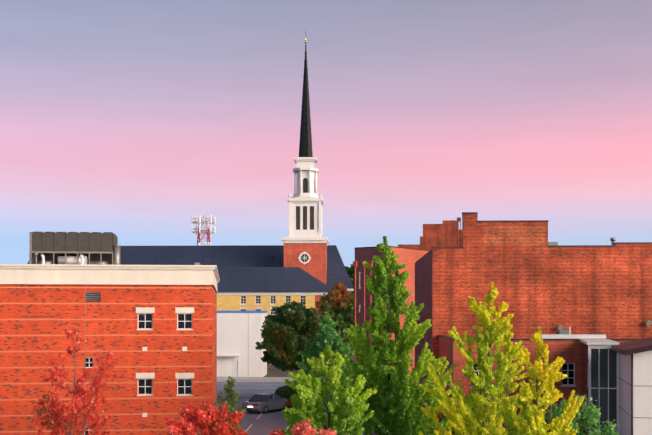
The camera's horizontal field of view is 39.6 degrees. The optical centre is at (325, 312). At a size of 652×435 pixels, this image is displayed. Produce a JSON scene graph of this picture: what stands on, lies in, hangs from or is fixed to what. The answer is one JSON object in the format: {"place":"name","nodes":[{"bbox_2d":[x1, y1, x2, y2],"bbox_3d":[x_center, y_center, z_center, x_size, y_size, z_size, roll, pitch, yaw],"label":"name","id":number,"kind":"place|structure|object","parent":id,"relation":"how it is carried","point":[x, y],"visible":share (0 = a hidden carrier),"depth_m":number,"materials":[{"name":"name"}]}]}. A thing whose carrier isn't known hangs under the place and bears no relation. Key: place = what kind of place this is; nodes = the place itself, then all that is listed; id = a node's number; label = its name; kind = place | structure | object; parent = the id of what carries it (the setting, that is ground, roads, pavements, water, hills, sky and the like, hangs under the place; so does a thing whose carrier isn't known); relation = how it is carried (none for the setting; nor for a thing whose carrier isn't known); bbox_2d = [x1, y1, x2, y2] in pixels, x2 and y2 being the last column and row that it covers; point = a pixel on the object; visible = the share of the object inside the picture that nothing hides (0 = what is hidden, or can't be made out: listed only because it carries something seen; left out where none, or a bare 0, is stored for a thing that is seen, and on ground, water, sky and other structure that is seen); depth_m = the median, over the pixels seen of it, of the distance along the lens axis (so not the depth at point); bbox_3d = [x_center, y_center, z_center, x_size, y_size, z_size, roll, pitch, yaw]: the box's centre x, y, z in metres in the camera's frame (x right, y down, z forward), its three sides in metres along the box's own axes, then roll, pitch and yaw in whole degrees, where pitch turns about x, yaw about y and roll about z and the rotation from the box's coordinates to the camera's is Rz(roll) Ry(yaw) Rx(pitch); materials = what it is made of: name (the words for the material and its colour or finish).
{"place":"outdoors","nodes":[
{"label":"outdoors","id":0,"kind":"place"},
{"bbox_2d":[27,245,353,315],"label":"building","id":1,"kind":"structure","parent":0,"point":[257,278],"depth_m":147.90,"materials":[{"name":"black"}]},
{"bbox_2d":[281,39,328,283],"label":"church steeple","id":2,"kind":"object","parent":1,"relation":"on","point":[305,243],"visible":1,"depth_m":155.46,"materials":[{"name":"white paint"}]},
{"bbox_2d":[217,311,266,376],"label":"white building","id":3,"kind":"structure","parent":0,"point":[238,338],"depth_m":111.23,"materials":[{"name":"paint"}]},
{"bbox_2d":[217,377,292,381],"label":"sidewalk","id":4,"kind":"structure","parent":0,"point":[255,379],"depth_m":106.99,"materials":[{"name":"concrete"}]},
{"bbox_2d":[217,382,293,396],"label":"cross street road","id":5,"kind":"structure","parent":0,"point":[246,389],"depth_m":97.23,"materials":[{"name":"grey asphalt"}]},
{"bbox_2d":[217,396,374,434],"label":"parking lot asphalt","id":6,"kind":"structure","parent":0,"point":[256,423],"depth_m":67.06,"materials":[{"name":"grey asphalt"}]},
{"bbox_2d":[30,329,124,434],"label":"red tree","id":7,"kind":"object","parent":6,"relation":"on","point":[56,419],"visible":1,"depth_m":38.14,"materials":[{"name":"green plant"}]},
{"bbox_2d":[0,263,219,434],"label":"brick building","id":8,"kind":"structure","parent":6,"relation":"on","point":[153,328],"depth_m":47.50,"materials":[{"name":"red brick"}]},
{"bbox_2d":[29,232,120,264],"bbox_3d":[-14.832,-3.475,54.219,5.222,2.519,2.734,0,0,-6],"label":"rooftop chiller","id":9,"kind":"object","parent":8,"relation":"on","point":[96,248],"visible":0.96,"depth_m":53.24,"materials":[{"name":"metal"}]},
{"bbox_2d":[165,398,248,434],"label":"salmon tree","id":10,"kind":"object","parent":6,"relation":"on","point":[205,415],"visible":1,"depth_m":19.78,"materials":[{"name":"red plant"}]},
{"bbox_2d":[213,376,248,428],"bbox_3d":[-4.220,5.458,40.100,1.258,5.305,1.500,0,0,43],"label":"young tree","id":11,"kind":"object","parent":6,"relation":"on","point":[232,401],"visible":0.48,"depth_m":39.95,"materials":[{"name":"green plant"}]},
{"bbox_2d":[241,393,287,412],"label":"car","id":12,"kind":"object","parent":6,"relation":"on","point":[262,402],"visible":0.81,"depth_m":72.88,"materials":[{"name":"grey paint"}]},
{"bbox_2d":[267,428,283,434],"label":"salmon tree","id":13,"kind":"object","parent":6,"relation":"on","point":[279,432],"visible":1,"depth_m":19.28,"materials":[{"name":"red plant"}]},
{"bbox_2d":[284,398,292,414],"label":"car","id":14,"kind":"object","parent":6,"relation":"on","point":[289,405],"visible":0.02,"depth_m":68.47,"materials":[{"name":"red paint"}]},
{"bbox_2d":[281,391,324,434],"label":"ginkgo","id":15,"kind":"object","parent":6,"relation":"on","point":[296,396],"visible":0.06,"depth_m":23.65,"materials":[{"name":"green plant"}]},
{"bbox_2d":[286,417,336,434],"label":"salmon tree","id":16,"kind":"object","parent":6,"relation":"on","point":[302,428],"visible":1,"depth_m":18.92,"materials":[{"name":"red plant"}]},
{"bbox_2d":[286,312,365,434],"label":"tree","id":17,"kind":"object","parent":6,"relation":"on","point":[327,334],"visible":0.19,"depth_m":44.36,"materials":[{"name":"green plant"}]},
{"bbox_2d":[282,344,376,434],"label":"ginkgo","id":18,"kind":"object","parent":6,"relation":"on","point":[341,418],"visible":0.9,"depth_m":21.53,"materials":[{"name":"green plant"}]},
{"bbox_2d":[325,236,472,434],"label":"ginkgo","id":19,"kind":"object","parent":6,"relation":"on","point":[394,406],"visible":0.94,"depth_m":34.27,"materials":[{"name":"green plant"}]},
{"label":"planter island","id":20,"kind":"structure","parent":6,"relation":"on","visible":0},
{"bbox_2d":[274,385,297,397],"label":"island shrub","id":21,"kind":"object","parent":20,"relation":"on","point":[286,391],"visible":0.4,"depth_m":80.37,"materials":[{"name":"green plant"}]},
{"bbox_2d":[255,301,323,375],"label":"tree","id":22,"kind":"object","parent":20,"relation":"on","point":[288,330],"visible":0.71,"depth_m":80.88,"materials":[{"name":"green plant"}]},
{"bbox_2d":[0,0,651,266],"label":"sky","id":23,"kind":"structure","parent":0,"point":[123,118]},
{"bbox_2d":[264,354,413,399],"bbox_3d":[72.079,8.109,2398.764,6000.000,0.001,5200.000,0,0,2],"label":"ground","id":24,"kind":"structure","parent":0,"point":[272,371],"depth_m":121.48,"materials":[{"name":"grey concrete"}]},
{"bbox_2d":[192,203,215,245],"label":"antenna tower","id":25,"kind":"structure","parent":24,"relation":"on","point":[203,232],"depth_m":260.15,"materials":[{"name":"white metal"}]},
{"bbox_2d":[315,281,354,349],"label":"tree","id":26,"kind":"object","parent":24,"relation":"on","point":[337,302],"visible":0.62,"depth_m":120.30,"materials":[{"name":"orange plant"}]},
{"bbox_2d":[345,262,354,292],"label":"tree","id":27,"kind":"object","parent":24,"relation":"on","point":[350,271],"visible":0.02,"depth_m":188.50,"materials":[{"name":"green plant"}]},
{"bbox_2d":[353,246,429,374],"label":"dark brick building","id":28,"kind":"structure","parent":24,"relation":"on","point":[408,257],"depth_m":107.09,"materials":[{"name":"red brick"}]},
{"bbox_2d":[398,218,461,249],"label":"brick building","id":29,"kind":"structure","parent":0,"point":[446,233],"depth_m":121.44,"materials":[{"name":"brick"}]},
{"bbox_2d":[415,212,651,431],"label":"brick building","id":30,"kind":"structure","parent":0,"point":[531,272],"depth_m":57.75,"materials":[{"name":"red brick"}]},
{"bbox_2d":[438,327,639,427],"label":"brick building","id":31,"kind":"structure","parent":0,"point":[565,345],"depth_m":49.54,"materials":[{"name":"red brick"}]},
{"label":"alley paving","id":32,"kind":"structure","parent":0,"visible":0},
{"bbox_2d":[438,396,472,434],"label":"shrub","id":33,"kind":"object","parent":32,"relation":"on","point":[452,432],"visible":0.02,"depth_m":37.48,"materials":[{"name":"green plant"}]},
{"bbox_2d":[418,282,533,434],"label":"tree","id":34,"kind":"object","parent":32,"relation":"on","point":[486,406],"visible":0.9,"depth_m":29.35,"materials":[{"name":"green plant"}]},
{"bbox_2d":[474,326,583,434],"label":"tree","id":35,"kind":"object","parent":32,"relation":"on","point":[550,375],"visible":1,"depth_m":24.47,"materials":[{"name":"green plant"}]},
{"bbox_2d":[544,394,621,434],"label":"shrub","id":36,"kind":"object","parent":32,"relation":"on","point":[591,412],"visible":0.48,"depth_m":29.29,"materials":[{"name":"green plant"}]},
{"bbox_2d":[580,337,651,434],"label":"modern building","id":37,"kind":"structure","parent":32,"relation":"on","point":[616,380],"depth_m":43.75,"materials":[{"name":"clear glass"}]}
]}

